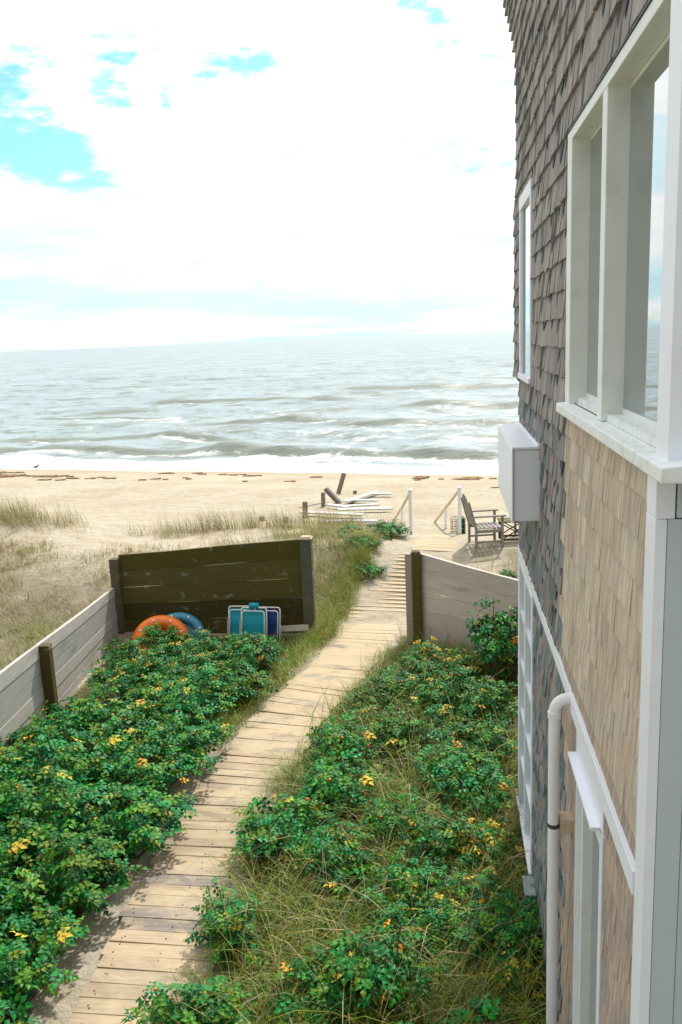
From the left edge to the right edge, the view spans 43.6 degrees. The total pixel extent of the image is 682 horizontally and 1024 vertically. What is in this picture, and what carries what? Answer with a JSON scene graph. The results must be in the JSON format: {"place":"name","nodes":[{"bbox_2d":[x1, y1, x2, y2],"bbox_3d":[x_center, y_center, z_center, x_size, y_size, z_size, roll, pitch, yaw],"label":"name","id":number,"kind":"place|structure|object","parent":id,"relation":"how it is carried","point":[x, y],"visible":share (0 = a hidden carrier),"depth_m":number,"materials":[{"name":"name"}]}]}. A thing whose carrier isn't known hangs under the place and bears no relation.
{"place":"outdoors","nodes":[
{"label":"outdoors","id":0,"kind":"place"},
{"bbox_2d":[0,491,387,677],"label":"dune grass","id":1,"kind":"structure","parent":0,"point":[30,515],"depth_m":18.77,"materials":[{"name":"beige plant"}]},
{"bbox_2d":[0,0,515,351],"label":"sky","id":2,"kind":"structure","parent":0,"point":[173,172],"materials":[{"name":"white"}]},
{"bbox_2d":[0,330,518,474],"bbox_3d":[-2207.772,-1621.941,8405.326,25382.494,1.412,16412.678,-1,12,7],"label":"sea","id":3,"kind":"structure","parent":0,"point":[434,404],"depth_m":90.53,"materials":[{"name":"liquid"}]},
{"bbox_2d":[0,469,545,1023],"bbox_3d":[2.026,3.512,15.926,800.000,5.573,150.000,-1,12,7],"label":"sand ground","id":4,"kind":"structure","parent":0,"point":[110,505],"depth_m":19.22,"materials":[{"name":"beige sand"}]},
{"bbox_2d":[0,957,40,1023],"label":"rose bush","id":5,"kind":"object","parent":4,"relation":"on","point":[17,1017],"visible":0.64,"depth_m":6.13,"materials":[{"name":"green plant"}]},
{"bbox_2d":[0,753,46,827],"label":"rose bush","id":6,"kind":"object","parent":4,"relation":"on","point":[16,768],"visible":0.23,"depth_m":9.06,"materials":[{"name":"green plant"}]},
{"bbox_2d":[0,842,48,956],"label":"rose bush","id":7,"kind":"object","parent":4,"relation":"on","point":[33,881],"visible":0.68,"depth_m":7.13,"materials":[{"name":"green plant"}]},
{"bbox_2d":[0,801,58,894],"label":"rose bush","id":8,"kind":"object","parent":4,"relation":"on","point":[9,849],"visible":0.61,"depth_m":7.83,"materials":[{"name":"green plant"}]},
{"bbox_2d":[0,722,75,786],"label":"rose bush","id":9,"kind":"object","parent":4,"relation":"on","point":[22,730],"visible":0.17,"depth_m":10.21,"materials":[{"name":"green plant"}]},
{"bbox_2d":[0,886,95,1023],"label":"rose bush","id":10,"kind":"object","parent":4,"relation":"on","point":[44,944],"visible":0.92,"depth_m":6.50,"materials":[{"name":"green plant"}]},
{"bbox_2d":[0,588,117,749],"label":"wooden fence","id":11,"kind":"object","parent":4,"relation":"on","point":[51,667],"visible":0.77,"depth_m":11.96,"materials":[{"name":"grey wood"}]},
{"bbox_2d":[0,734,121,866],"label":"rose bush","id":12,"kind":"object","parent":4,"relation":"on","point":[18,797],"visible":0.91,"depth_m":8.36,"materials":[{"name":"green plant"}]},
{"bbox_2d":[20,694,109,744],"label":"rose bush","id":13,"kind":"object","parent":4,"relation":"on","point":[55,710],"visible":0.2,"depth_m":10.89,"materials":[{"name":"green plant"}]},
{"bbox_2d":[0,711,130,819],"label":"rose bush","id":14,"kind":"object","parent":4,"relation":"on","point":[101,742],"visible":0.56,"depth_m":9.43,"materials":[{"name":"green plant"}]},
{"bbox_2d":[0,820,148,942],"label":"rose bush","id":15,"kind":"object","parent":4,"relation":"on","point":[78,892],"visible":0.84,"depth_m":7.57,"materials":[{"name":"green plant"}]},
{"bbox_2d":[37,687,167,759],"bbox_3d":[-2.841,2.687,10.712,1.955,0.940,1.662,-12,15,-40],"label":"rose bush","id":16,"kind":"object","parent":4,"relation":"on","point":[89,708],"visible":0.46,"depth_m":10.52,"materials":[{"name":"green plant"}]},
{"bbox_2d":[27,777,198,894],"bbox_3d":[-2.325,3.169,8.379,1.511,0.855,1.777,6,14,36],"label":"rose bush","id":17,"kind":"object","parent":4,"relation":"on","point":[145,810],"visible":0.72,"depth_m":8.40,"materials":[{"name":"green plant"}]},
{"bbox_2d":[97,638,153,670],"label":"rose bush","id":18,"kind":"object","parent":4,"relation":"on","point":[115,653],"visible":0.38,"depth_m":13.44,"materials":[{"name":"green plant"}]},
{"bbox_2d":[82,639,180,705],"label":"rose bush","id":19,"kind":"object","parent":4,"relation":"on","point":[130,666],"visible":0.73,"depth_m":12.19,"materials":[{"name":"green plant"}]},
{"bbox_2d":[71,669,200,728],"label":"rose bush","id":20,"kind":"object","parent":4,"relation":"on","point":[133,692],"visible":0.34,"depth_m":11.41,"materials":[{"name":"green plant"}]},
{"bbox_2d":[70,726,222,822],"bbox_3d":[-2.203,2.899,9.420,1.725,0.855,1.699,-1,12,4],"label":"rose bush","id":21,"kind":"object","parent":4,"relation":"on","point":[147,772],"visible":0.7,"depth_m":9.36,"materials":[{"name":"green plant"}]},
{"bbox_2d":[132,615,188,654],"bbox_3d":[-3.027,2.191,14.346,0.980,0.941,0.268,-4,-20,-9],"label":"swim ring","id":22,"kind":"object","parent":4,"relation":"on","point":[164,620],"visible":0.34,"depth_m":14.36,"materials":[{"name":"orange plastic"}]},
{"bbox_2d":[133,622,198,665],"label":"rose bush","id":23,"kind":"object","parent":4,"relation":"on","point":[148,642],"visible":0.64,"depth_m":13.43,"materials":[{"name":"green plant"}]},
{"bbox_2d":[102,704,236,773],"bbox_3d":[-2.254,2.768,10.343,1.777,0.855,1.511,4,13,27],"label":"rose bush","id":24,"kind":"object","parent":4,"relation":"on","point":[209,732],"visible":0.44,"depth_m":10.16,"materials":[{"name":"green plant"}]},
{"bbox_2d":[138,648,232,689],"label":"rose bush","id":25,"kind":"object","parent":4,"relation":"on","point":[190,666],"visible":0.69,"depth_m":12.22,"materials":[{"name":"green plant"}]},
{"bbox_2d":[137,663,235,733],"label":"rose bush","id":26,"kind":"object","parent":4,"relation":"on","point":[197,704],"visible":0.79,"depth_m":10.97,"materials":[{"name":"green plant"}]},
{"bbox_2d":[167,612,205,638],"bbox_3d":[-2.790,2.162,14.641,0.940,0.902,0.189,-3,-18,-5],"label":"swim ring","id":27,"kind":"object","parent":4,"relation":"on","point":[189,621],"visible":0.29,"depth_m":14.68,"materials":[{"name":"blue plastic"}]},
{"bbox_2d":[155,628,226,664],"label":"rose bush","id":28,"kind":"object","parent":4,"relation":"on","point":[193,641],"visible":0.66,"depth_m":13.38,"materials":[{"name":"green plant"}]},
{"bbox_2d":[121,976,263,1023],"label":"rose bush","id":29,"kind":"object","parent":4,"relation":"on","point":[159,1009],"visible":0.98,"depth_m":6.13,"materials":[{"name":"green plant"}]},
{"bbox_2d":[75,623,334,755],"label":"verge grass","id":30,"kind":"structure","parent":4,"relation":"on","point":[277,668],"depth_m":12.83,"materials":[{"name":"green plant"}]},
{"bbox_2d":[281,624,308,632],"bbox_3d":[-0.854,1.985,14.527,0.600,0.036,0.120,-4,51,4],"label":"wooden plank","id":31,"kind":"object","parent":30,"relation":"on","point":[293,628],"visible":0.7,"depth_m":14.50,"materials":[{"name":"grey wood"}]},
{"bbox_2d":[109,535,316,635],"bbox_3d":[-2.230,1.383,14.817,3.587,1.935,0.214,-1,12,7],"label":"wooden fence","id":32,"kind":"object","parent":4,"relation":"on","point":[201,587],"visible":0.69,"depth_m":14.80,"materials":[{"name":"brown wood"}]},
{"bbox_2d":[188,663,250,713],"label":"rose bush","id":33,"kind":"object","parent":4,"relation":"on","point":[225,696],"visible":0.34,"depth_m":11.57,"materials":[{"name":"green plant"}]},
{"bbox_2d":[192,632,252,669],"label":"rose bush","id":34,"kind":"object","parent":4,"relation":"on","point":[221,646],"visible":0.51,"depth_m":13.34,"materials":[{"name":"green plant"}]},
{"bbox_2d":[182,876,275,967],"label":"rose bush","id":35,"kind":"object","parent":4,"relation":"on","point":[211,913],"visible":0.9,"depth_m":7.00,"materials":[{"name":"green plant"}]},
{"bbox_2d":[195,654,278,706],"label":"rose bush","id":36,"kind":"object","parent":4,"relation":"on","point":[245,687],"visible":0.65,"depth_m":11.88,"materials":[{"name":"green plant"}]},
{"bbox_2d":[227,605,254,639],"bbox_3d":[-1.679,1.884,14.400,0.483,0.606,0.086,-1,-2,5],"label":"folding beach chair","id":37,"kind":"object","parent":4,"relation":"on","point":[234,616],"visible":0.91,"depth_m":14.44,"materials":[{"name":"teal fabric"}]},
{"bbox_2d":[67,553,424,1023],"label":"boardwalk","id":38,"kind":"structure","parent":4,"relation":"on","point":[155,924],"depth_m":8.62,"materials":[{"name":"beige wood"}]},
{"bbox_2d":[0,471,498,487],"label":"seaweed","id":39,"kind":"object","parent":4,"relation":"on","point":[415,478],"visible":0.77,"depth_m":40.03,"materials":[{"name":"brown plant"}]},
{"bbox_2d":[214,633,285,662],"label":"rose bush","id":40,"kind":"object","parent":4,"relation":"on","point":[230,651],"visible":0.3,"depth_m":13.44,"materials":[{"name":"green plant"}]},
{"bbox_2d":[214,630,288,678],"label":"rose bush","id":41,"kind":"object","parent":4,"relation":"on","point":[253,653],"visible":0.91,"depth_m":12.67,"materials":[{"name":"green plant"}]},
{"bbox_2d":[239,603,267,638],"bbox_3d":[-1.463,1.861,14.305,0.483,0.678,0.104,0,-2,10],"label":"folding beach chair","id":42,"kind":"object","parent":4,"relation":"on","point":[254,621],"visible":0.87,"depth_m":14.31,"materials":[{"name":"teal fabric"}]},
{"bbox_2d":[255,607,280,641],"bbox_3d":[-1.248,1.904,14.415,0.483,0.606,0.086,0,-2,11],"label":"folding beach chair","id":43,"kind":"object","parent":4,"relation":"on","point":[274,619],"visible":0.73,"depth_m":14.42,"materials":[{"name":"blue fabric"}]},
{"bbox_2d":[229,792,346,872],"bbox_3d":[-0.514,3.161,8.516,1.175,0.774,1.180,-2,12,1],"label":"rose bush","id":44,"kind":"object","parent":4,"relation":"on","point":[259,834],"visible":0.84,"depth_m":8.28,"materials":[{"name":"green plant"}]},
{"bbox_2d":[259,939,350,1023],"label":"rose bush","id":45,"kind":"object","parent":4,"relation":"on","point":[302,970],"visible":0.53,"depth_m":6.27,"materials":[{"name":"green plant"}]},
{"bbox_2d":[302,501,307,517],"bbox_3d":[-0.990,0.122,23.732,0.150,0.831,0.130,-1,12,7],"label":"weathered post","id":46,"kind":"object","parent":4,"relation":"on","point":[305,504],"visible":0.5,"depth_m":23.62,"materials":[{"name":"grey wood"}]},
{"bbox_2d":[321,492,324,506],"bbox_3d":[-0.552,-0.261,26.573,0.140,0.705,0.120,-1,12,7],"label":"weathered post","id":47,"kind":"object","parent":4,"relation":"on","point":[323,499],"visible":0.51,"depth_m":26.49,"materials":[{"name":"grey wood"}]},
{"bbox_2d":[300,511,364,515],"bbox_3d":[-0.252,0.037,23.767,1.906,0.065,0.240,3,13,25],"label":"wooden plank","id":48,"kind":"object","parent":4,"relation":"on","point":[343,513],"visible":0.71,"depth_m":23.67,"materials":[{"name":"grey wood"}]},
{"bbox_2d":[324,487,342,503],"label":"leaning beam","id":49,"kind":"structure","parent":4,"relation":"on","point":[332,495],"depth_m":27.13,"materials":[{"name":"grey wood"}]},
{"bbox_2d":[325,503,349,507],"bbox_3d":[-0.109,-0.187,25.880,0.200,0.101,1.055,-11,14,-35],"label":"wooden plank","id":50,"kind":"object","parent":4,"relation":"on","point":[338,505],"visible":0.89,"depth_m":25.77,"materials":[{"name":"grey wood"}]},
{"bbox_2d":[292,748,387,818],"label":"rose bush","id":51,"kind":"object","parent":4,"relation":"on","point":[335,778],"visible":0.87,"depth_m":8.89,"materials":[{"name":"green plant"}]},
{"bbox_2d":[284,821,397,897],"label":"rose bush","id":52,"kind":"object","parent":4,"relation":"on","point":[347,847],"visible":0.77,"depth_m":7.79,"materials":[{"name":"green plant"}]},
{"bbox_2d":[336,473,345,493],"bbox_3d":[-0.032,-0.875,30.063,0.460,0.999,0.140,-8,13,-26],"label":"leaning pole","id":53,"kind":"object","parent":4,"relation":"on","point":[341,482],"visible":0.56,"depth_m":30.00,"materials":[{"name":"grey wood"}]},
{"bbox_2d":[301,711,384,767],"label":"rose bush","id":54,"kind":"object","parent":4,"relation":"on","point":[350,741],"visible":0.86,"depth_m":9.87,"materials":[{"name":"green plant"}]},
{"bbox_2d":[333,523,361,537],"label":"rose bush","id":55,"kind":"object","parent":4,"relation":"on","point":[345,530],"visible":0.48,"depth_m":18.94,"materials":[{"name":"green plant"}]},
{"bbox_2d":[327,519,376,522],"bbox_3d":[0.199,0.238,22.071,1.457,0.086,0.220,-2,12,1],"label":"wooden plank","id":56,"kind":"object","parent":4,"relation":"on","point":[365,520],"visible":0.48,"depth_m":22.03,"materials":[{"name":"grey wood"}]},
{"bbox_2d":[312,848,398,924],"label":"rose bush","id":57,"kind":"object","parent":4,"relation":"on","point":[353,865],"visible":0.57,"depth_m":7.55,"materials":[{"name":"green plant"}]},
{"bbox_2d":[156,616,557,1023],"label":"garden grass","id":58,"kind":"structure","parent":4,"relation":"on","point":[300,901],"depth_m":7.39,"materials":[{"name":"green plant"}]},
{"bbox_2d":[277,924,443,1023],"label":"rose bush","id":59,"kind":"object","parent":4,"relation":"on","point":[349,964],"visible":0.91,"depth_m":6.17,"materials":[{"name":"green plant"}]},
{"bbox_2d":[344,499,377,501],"bbox_3d":[0.632,-0.371,26.866,1.076,0.053,0.220,0,12,13],"label":"wooden plank","id":60,"kind":"object","parent":4,"relation":"on","point":[364,500],"visible":0.94,"depth_m":26.78,"materials":[{"name":"grey wood"}]},
{"bbox_2d":[343,491,379,502],"bbox_3d":[0.691,-0.509,27.903,0.220,0.201,2.660,3,13,23],"label":"wooden plank","id":61,"kind":"object","parent":4,"relation":"on","point":[359,497],"visible":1,"depth_m":27.72,"materials":[{"name":"grey wood"}]},
{"bbox_2d":[346,503,378,506],"bbox_3d":[0.572,-0.202,25.895,1.161,0.078,0.200,-4,12,-9],"label":"wooden plank","id":62,"kind":"object","parent":4,"relation":"on","point":[363,505],"visible":0.89,"depth_m":25.87,"materials":[{"name":"grey wood"}]},
{"bbox_2d":[343,533,383,550],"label":"rose bush","id":63,"kind":"object","parent":4,"relation":"on","point":[367,542],"visible":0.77,"depth_m":17.90,"materials":[{"name":"green plant"}]},
{"bbox_2d":[337,507,392,510],"bbox_3d":[0.701,-0.089,24.837,1.632,0.136,0.260,-5,12,-11],"label":"wooden plank","id":64,"kind":"object","parent":4,"relation":"on","point":[365,508],"visible":1,"depth_m":24.77,"materials":[{"name":"grey wood"}]},
{"bbox_2d":[330,687,403,725],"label":"rose bush","id":65,"kind":"object","parent":4,"relation":"on","point":[359,700],"visible":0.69,"depth_m":11.10,"materials":[{"name":"green plant"}]},
{"bbox_2d":[351,560,388,577],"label":"rose bush","id":66,"kind":"object","parent":4,"relation":"on","point":[372,567],"visible":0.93,"depth_m":16.97,"materials":[{"name":"green plant"}]},
{"bbox_2d":[368,492,391,494],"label":"wooden plank","id":67,"kind":"object","parent":4,"relation":"on","point":[385,493],"visible":1,"depth_m":28.34,"materials":[{"name":"grey wood"}]},
{"bbox_2d":[353,663,422,705],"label":"rose bush","id":68,"kind":"object","parent":4,"relation":"on","point":[386,681],"visible":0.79,"depth_m":11.45,"materials":[{"name":"green plant"}]},
{"bbox_2d":[365,519,411,539],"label":"rose bush","id":69,"kind":"object","parent":4,"relation":"on","point":[390,527],"visible":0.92,"depth_m":19.00,"materials":[{"name":"green plant"}]},
{"bbox_2d":[351,792,432,850],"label":"rose bush","id":70,"kind":"object","parent":4,"relation":"on","point":[373,816],"visible":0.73,"depth_m":8.36,"materials":[{"name":"green plant"}]},
{"bbox_2d":[391,489,412,534],"bbox_3d":[1.489,0.026,21.100,0.127,1.641,2.744,-3,12,-5],"label":"stair handrail","id":71,"kind":"object","parent":4,"relation":"on","point":[409,497],"visible":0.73,"depth_m":19.80,"materials":[{"name":"white paint"}]},
{"bbox_2d":[345,889,471,980],"bbox_3d":[0.527,3.432,6.940,1.075,0.541,1.091,-4,12,-9],"label":"rose bush","id":72,"kind":"object","parent":4,"relation":"on","point":[435,925],"visible":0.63,"depth_m":6.85,"materials":[{"name":"green plant"}]},
{"bbox_2d":[365,708,456,774],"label":"rose bush","id":73,"kind":"object","parent":4,"relation":"on","point":[392,724],"visible":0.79,"depth_m":10.06,"materials":[{"name":"green plant"}]},
{"bbox_2d":[390,1020,440,1023],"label":"rose bush","id":74,"kind":"object","parent":4,"relation":"on","point":[437,1021],"visible":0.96,"depth_m":5.85,"materials":[{"name":"green plant"}]},
{"bbox_2d":[386,649,447,684],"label":"rose bush","id":75,"kind":"object","parent":4,"relation":"on","point":[413,662],"visible":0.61,"depth_m":12.21,"materials":[{"name":"green plant"}]},
{"bbox_2d":[371,837,468,933],"bbox_3d":[0.651,3.309,7.475,0.815,0.588,0.948,9,16,44],"label":"rose bush","id":76,"kind":"object","parent":4,"relation":"on","point":[414,882],"visible":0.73,"depth_m":7.41,"materials":[{"name":"green plant"}]},
{"bbox_2d":[400,635,458,671],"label":"rose bush","id":77,"kind":"object","parent":4,"relation":"on","point":[429,646],"visible":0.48,"depth_m":12.62,"materials":[{"name":"green plant"}]},
{"bbox_2d":[413,535,457,551],"bbox_3d":[2.142,0.667,18.905,1.036,0.189,1.780,-1,12,7],"label":"wooden deck","id":78,"kind":"object","parent":4,"relation":"on","point":[436,545],"visible":0.77,"depth_m":18.41,"materials":[{"name":"beige wood"}]},
{"bbox_2d":[398,744,476,804],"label":"rose bush","id":79,"kind":"object","parent":4,"relation":"on","point":[436,769],"visible":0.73,"depth_m":9.15,"materials":[{"name":"green plant"}]},
{"bbox_2d":[404,679,470,730],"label":"rose bush","id":80,"kind":"object","parent":4,"relation":"on","point":[430,686],"visible":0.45,"depth_m":11.08,"materials":[{"name":"green plant"}]},
{"bbox_2d":[434,486,461,533],"bbox_3d":[2.615,-0.026,21.262,0.128,1.669,2.760,-4,12,-7],"label":"stair handrail","id":81,"kind":"object","parent":4,"relation":"on","point":[458,493],"visible":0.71,"depth_m":20.00,"materials":[{"name":"white paint"}]},
{"bbox_2d":[398,803,508,879],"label":"rose bush","id":82,"kind":"object","parent":4,"relation":"on","point":[446,839],"visible":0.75,"depth_m":7.94,"materials":[{"name":"green plant"}]},
{"bbox_2d":[414,664,496,706],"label":"rose bush","id":83,"kind":"object","parent":4,"relation":"on","point":[470,670],"visible":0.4,"depth_m":11.63,"materials":[{"name":"green plant"}]},
{"bbox_2d":[450,516,465,533],"bbox_3d":[2.785,0.313,20.300,0.316,0.380,0.291,-3,12,-1],"label":"lobster trap","id":84,"kind":"object","parent":4,"relation":"on","point":[463,524],"visible":0.82,"depth_m":20.19,"materials":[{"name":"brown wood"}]},
{"bbox_2d":[405,548,517,663],"bbox_3d":[2.626,1.658,12.854,4.006,1.785,0.305,7,15,40],"label":"wooden fence","id":85,"kind":"object","parent":4,"relation":"on","point":[443,595],"visible":0.32,"depth_m":13.64,"materials":[{"name":"grey wood"}]},
{"bbox_2d":[429,648,498,683],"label":"rose bush","id":86,"kind":"object","parent":4,"relation":"on","point":[466,661],"visible":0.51,"depth_m":12.11,"materials":[{"name":"green plant"}]},
{"bbox_2d":[415,668,517,741],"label":"rose bush","id":87,"kind":"object","parent":4,"relation":"on","point":[468,705],"visible":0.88,"depth_m":10.65,"materials":[{"name":"green plant"}]},
{"bbox_2d":[418,753,517,822],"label":"rose bush","id":88,"kind":"object","parent":4,"relation":"on","point":[467,779],"visible":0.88,"depth_m":8.76,"materials":[{"name":"green plant"}]},
{"bbox_2d":[421,718,517,788],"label":"rose bush","id":89,"kind":"object","parent":4,"relation":"on","point":[451,738],"visible":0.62,"depth_m":9.82,"materials":[{"name":"green plant"}]},
{"bbox_2d":[409,868,542,968],"bbox_3d":[1.147,3.375,7.096,1.270,0.611,1.079,5,14,33],"label":"rose bush","id":90,"kind":"object","parent":4,"relation":"on","point":[513,929],"visible":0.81,"depth_m":6.88,"materials":[{"name":"green plant"}]},
{"bbox_2d":[442,596,517,690],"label":"rose bush","id":91,"kind":"object","parent":4,"relation":"on","point":[496,645],"visible":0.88,"depth_m":11.96,"materials":[{"name":"green plant"}]},
{"bbox_2d":[439,814,526,880],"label":"rose bush","id":92,"kind":"object","parent":4,"relation":"on","point":[479,836],"visible":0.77,"depth_m":7.92,"materials":[{"name":"green plant"}]},
{"bbox_2d":[460,494,506,548],"bbox_3d":[3.017,0.143,18.182,0.844,1.132,0.695,-3,12,-5],"label":"wooden armchair","id":93,"kind":"object","parent":4,"relation":"on","point":[490,527],"visible":1,"depth_m":17.99,"materials":[{"name":"grey wood"}]},
{"bbox_2d":[440,994,536,1023],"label":"rose bush","id":94,"kind":"object","parent":4,"relation":"on","point":[494,1012],"visible":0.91,"depth_m":5.87,"materials":[{"name":"green plant"}]},
{"bbox_2d":[467,950,544,1013],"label":"rose bush","id":95,"kind":"object","parent":4,"relation":"on","point":[506,968],"visible":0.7,"depth_m":6.44,"materials":[{"name":"green plant"}]},
{"bbox_2d":[497,517,518,540],"bbox_3d":[3.754,0.387,18.509,0.680,0.465,0.452,-2,12,3],"label":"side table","id":96,"kind":"object","parent":4,"relation":"on","point":[507,520],"visible":0.54,"depth_m":18.48,"materials":[{"name":"brown wood"}]},
{"bbox_2d":[499,569,517,577],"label":"rose bush","id":97,"kind":"object","parent":4,"relation":"on","point":[510,573],"visible":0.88,"depth_m":16.59,"materials":[{"name":"green plant"}]},
{"bbox_2d":[498,0,681,1023],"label":"beach house","id":98,"kind":"structure","parent":4,"relation":"on","point":[590,465],"depth_m":3.99,"materials":[{"name":"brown wood"}]},
{"bbox_2d":[516,556,533,875],"bbox_3d":[1.811,1.835,7.928,0.250,2.600,1.305,-1,12,7],"label":"window","id":99,"kind":"structure","parent":98,"relation":"in","point":[525,598],"depth_m":7.98,"materials":[{"name":"white paint"}]},
{"bbox_2d":[517,178,533,383],"bbox_3d":[1.667,-1.916,7.245,0.247,1.580,1.035,-1,12,7],"label":"window","id":100,"kind":"structure","parent":98,"relation":"in","point":[526,198],"depth_m":7.36,"materials":[{"name":"white paint"}]},
{"bbox_2d":[568,730,605,1023],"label":"door","id":101,"kind":"structure","parent":98,"relation":"in","point":[590,835],"depth_m":4.84,"materials":[{"name":"white paint"}]},
{"bbox_2d":[556,0,681,483],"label":"window","id":102,"kind":"structure","parent":98,"relation":"in","point":[617,139],"depth_m":3.67,"materials":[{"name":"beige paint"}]},
{"bbox_2d":[305,524,516,648],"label":"path grass","id":103,"kind":"structure","parent":0,"point":[329,620],"depth_m":16.33,"materials":[{"name":"green plant"}]}
]}

